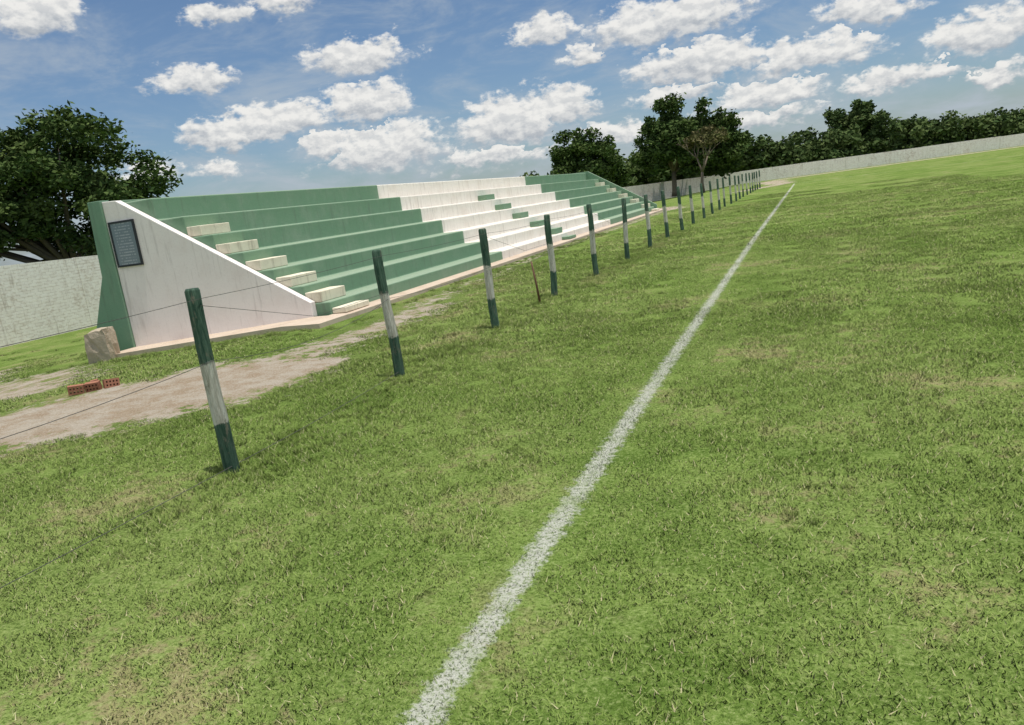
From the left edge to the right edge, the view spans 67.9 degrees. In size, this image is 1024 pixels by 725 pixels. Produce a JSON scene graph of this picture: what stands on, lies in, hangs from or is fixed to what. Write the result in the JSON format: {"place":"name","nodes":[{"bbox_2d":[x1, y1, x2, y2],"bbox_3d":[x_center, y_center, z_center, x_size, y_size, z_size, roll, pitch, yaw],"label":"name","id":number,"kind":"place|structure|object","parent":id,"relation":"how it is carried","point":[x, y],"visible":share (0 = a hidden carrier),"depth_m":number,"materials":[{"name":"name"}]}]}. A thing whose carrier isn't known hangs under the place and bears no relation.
{"place":"outdoors","nodes":[
{"label":"outdoors","id":0,"kind":"place"},
{"bbox_2d":[0,145,1023,724],"bbox_3d":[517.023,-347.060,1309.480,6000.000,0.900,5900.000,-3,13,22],"label":"ground","id":1,"kind":"structure","parent":0,"point":[240,385],"depth_m":4.26,"materials":[{"name":"green plant"}]},
{"bbox_2d":[0,255,101,347],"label":"perimeter wall","id":2,"kind":"structure","parent":1,"relation":"on","point":[44,298],"depth_m":28.16,"materials":[{"name":"concrete"}]},
{"bbox_2d":[67,384,84,395],"bbox_3d":[-5.863,0.365,10.221,0.190,0.120,0.090,-10,15,-26],"label":"hollow brick","id":3,"kind":"object","parent":1,"relation":"on","point":[76,389],"visible":1,"depth_m":10.19,"materials":[{"name":"brick"}]},
{"bbox_2d":[0,100,183,262],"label":"leafy tree","id":4,"kind":"object","parent":1,"relation":"on","point":[37,226],"visible":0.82,"depth_m":31.47,"materials":[{"name":"green plant"}]},
{"bbox_2d":[83,380,102,392],"bbox_3d":[-5.676,0.325,10.295,0.190,0.120,0.090,-10,19,-6],"label":"hollow brick","id":5,"kind":"object","parent":1,"relation":"on","point":[91,386],"visible":1,"depth_m":10.26,"materials":[{"name":"brick"}]},
{"bbox_2d":[84,326,119,363],"bbox_3d":[-8.290,-0.327,15.372,0.575,0.787,0.388,-3,14,10],"label":"boundary stone","id":6,"kind":"object","parent":1,"relation":"on","point":[101,344],"visible":0.78,"depth_m":15.22,"materials":[{"name":"beige stone"}]},
{"bbox_2d":[102,378,119,388],"bbox_3d":[-5.470,0.280,10.374,0.190,0.120,0.090,-11,4,-41],"label":"hollow brick","id":7,"kind":"object","parent":1,"relation":"on","point":[112,382],"visible":0.97,"depth_m":10.34,"materials":[{"name":"brick"}]},
{"bbox_2d":[184,288,239,473],"bbox_3d":[-2.251,0.200,5.736,0.137,1.533,0.139,-3,13,22],"label":"fence post","id":8,"kind":"object","parent":1,"relation":"on","point":[223,432],"visible":0.88,"depth_m":5.68,"materials":[{"name":"green wood"}]},
{"bbox_2d":[0,173,758,587],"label":"fence wire","id":9,"kind":"object","parent":8,"relation":"attached to","point":[252,355],"visible":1,"depth_m":5.84,"materials":[{"name":"grey metal"}]},
{"bbox_2d":[87,171,662,357],"bbox_3d":[-0.500,-5.579,30.417,7.026,3.857,35.150,-3,13,22],"label":"grandstand","id":10,"kind":"object","parent":1,"relation":"on","point":[212,245],"visible":0.89,"depth_m":16.96,"materials":[{"name":"green paint"}]},
{"bbox_2d":[107,219,143,267],"bbox_3d":[-8.021,-2.468,15.777,0.700,0.940,0.038,-3,13,22],"label":"plaque","id":11,"kind":"object","parent":10,"relation":"attached to","point":[125,242],"visible":1,"depth_m":15.76,"materials":[{"name":"grey metal"}]},
{"bbox_2d":[372,249,404,376],"bbox_3d":[-1.363,-0.489,8.425,0.152,1.522,0.125,-3,13,22],"label":"fence post","id":12,"kind":"object","parent":1,"relation":"on","point":[394,342],"visible":0.86,"depth_m":8.37,"materials":[{"name":"green wood"}]},
{"bbox_2d":[478,228,499,327],"bbox_3d":[-0.319,-1.139,10.811,0.138,1.524,0.125,-3,13,22],"label":"fence post","id":13,"kind":"object","parent":1,"relation":"on","point":[488,276],"visible":0.88,"depth_m":10.76,"materials":[{"name":"paint"}]},
{"bbox_2d":[530,261,540,301],"bbox_3d":[0.406,-1.320,12.767,0.105,0.774,0.052,-5,12,12],"label":"wooden stake","id":14,"kind":"object","parent":1,"relation":"on","point":[538,294],"visible":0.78,"depth_m":12.74,"materials":[{"name":"brown wood"}]},
{"bbox_2d":[544,214,557,295],"bbox_3d":[0.682,-1.836,13.425,0.154,1.539,0.147,-3,13,22],"label":"fence post","id":15,"kind":"object","parent":1,"relation":"on","point":[551,256],"visible":0.91,"depth_m":13.38,"materials":[{"name":"paint"}]},
{"bbox_2d":[375,184,795,724],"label":"touchline","id":16,"kind":"object","parent":1,"relation":"on","point":[521,609],"visible":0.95,"depth_m":3.70,"materials":[{"name":"paint"}]},
{"bbox_2d":[545,126,636,186],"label":"leafy tree","id":17,"kind":"object","parent":1,"relation":"on","point":[602,159],"visible":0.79,"depth_m":73.49,"materials":[{"name":"green plant"}]},
{"bbox_2d":[586,204,598,274],"bbox_3d":[1.669,-2.470,15.656,0.135,1.578,0.135,-3,13,22],"label":"fence post","id":18,"kind":"object","parent":1,"relation":"on","point":[592,243],"visible":0.91,"depth_m":15.60,"materials":[{"name":"green wood"}]},
{"bbox_2d":[621,198,629,258],"bbox_3d":[2.712,-3.132,18.141,0.155,1.558,0.140,-3,13,22],"label":"fence post","id":19,"kind":"object","parent":1,"relation":"on","point":[625,232],"visible":0.84,"depth_m":18.09,"materials":[{"name":"wood"}]},
{"bbox_2d":[644,194,651,247],"bbox_3d":[3.688,-3.776,20.608,0.133,1.535,0.147,-3,13,22],"label":"fence post","id":20,"kind":"object","parent":1,"relation":"on","point":[647,216],"visible":0.88,"depth_m":20.57,"materials":[{"name":"green wood"}]},
{"bbox_2d":[661,190,669,236],"bbox_3d":[4.677,-4.463,23.170,0.157,1.546,0.151,-3,13,22],"label":"fence post","id":21,"kind":"object","parent":1,"relation":"on","point":[665,214],"visible":0.84,"depth_m":23.13,"materials":[{"name":"paint"}]},
{"bbox_2d":[676,186,683,229],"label":"fence post","id":22,"kind":"object","parent":1,"relation":"on","point":[680,209],"visible":0.92,"depth_m":25.76,"materials":[{"name":"green wood"}]},
{"bbox_2d":[627,92,753,196],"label":"leafy tree","id":23,"kind":"object","parent":1,"relation":"on","point":[666,132],"visible":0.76,"depth_m":86.30,"materials":[{"name":"green plant"}]},
{"bbox_2d":[688,185,694,223],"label":"fence post","id":24,"kind":"object","parent":1,"relation":"on","point":[691,206],"visible":0.91,"depth_m":28.51,"materials":[{"name":"paint"}]},
{"bbox_2d":[676,124,728,192],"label":"bare tree","id":25,"kind":"object","parent":1,"relation":"on","point":[704,136],"visible":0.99,"depth_m":78.79,"materials":[{"name":"brown plant"}]},
{"bbox_2d":[700,183,705,217],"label":"fence post","id":26,"kind":"object","parent":1,"relation":"on","point":[702,201],"visible":0.86,"depth_m":31.09,"materials":[{"name":"green paint"}]},
{"bbox_2d":[709,181,713,213],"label":"fence post","id":27,"kind":"object","parent":1,"relation":"on","point":[711,202],"visible":0.91,"depth_m":33.73,"materials":[{"name":"paint"}]},
{"bbox_2d":[716,179,720,209],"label":"fence post","id":28,"kind":"object","parent":1,"relation":"on","point":[718,195],"visible":0.88,"depth_m":36.25,"materials":[{"name":"paint"}]},
{"bbox_2d":[722,177,725,206],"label":"fence post","id":29,"kind":"object","parent":1,"relation":"on","point":[724,202],"visible":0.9,"depth_m":38.80,"materials":[{"name":"paint"}]},
{"bbox_2d":[728,177,731,203],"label":"fence post","id":30,"kind":"object","parent":1,"relation":"on","point":[730,190],"visible":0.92,"depth_m":41.29,"materials":[{"name":"paint"}]},
{"bbox_2d":[734,176,736,200],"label":"fence post","id":31,"kind":"object","parent":1,"relation":"on","point":[735,188],"visible":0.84,"depth_m":43.87,"materials":[{"name":"green paint"}]},
{"bbox_2d":[737,175,740,198],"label":"fence post","id":32,"kind":"object","parent":1,"relation":"on","point":[739,187],"visible":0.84,"depth_m":46.54,"materials":[{"name":"white paint"}]},
{"bbox_2d":[741,174,743,196],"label":"fence post","id":33,"kind":"object","parent":1,"relation":"on","point":[742,185],"visible":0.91,"depth_m":49.24,"materials":[{"name":"green paint"}]},
{"bbox_2d":[745,173,747,194],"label":"fence post","id":34,"kind":"object","parent":1,"relation":"on","point":[746,184],"visible":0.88,"depth_m":51.75,"materials":[{"name":"paint"}]},
{"bbox_2d":[748,173,751,192],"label":"fence post","id":35,"kind":"object","parent":1,"relation":"on","point":[749,182],"visible":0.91,"depth_m":54.19,"materials":[{"name":"paint"}]},
{"bbox_2d":[519,106,1023,186],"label":"distant trees","id":36,"kind":"object","parent":1,"relation":"on","point":[914,131],"visible":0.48,"depth_m":99.98,"materials":[{"name":"green plant"}]},
{"bbox_2d":[622,133,1023,201],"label":"perimeter wall","id":37,"kind":"structure","parent":1,"relation":"on","point":[652,190],"depth_m":94.36,"materials":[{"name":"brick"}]},
{"bbox_2d":[822,99,890,154],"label":"leafy tree","id":38,"kind":"object","parent":1,"relation":"on","point":[860,113],"visible":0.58,"depth_m":106.65,"materials":[{"name":"green plant"}]},
{"bbox_2d":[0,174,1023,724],"bbox_3d":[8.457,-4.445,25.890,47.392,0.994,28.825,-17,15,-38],"label":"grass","id":39,"kind":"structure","parent":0,"point":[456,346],"depth_m":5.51,"materials":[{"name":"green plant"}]},
{"bbox_2d":[0,0,1023,265],"label":"sky","id":40,"kind":"structure","parent":0,"point":[241,96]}
]}

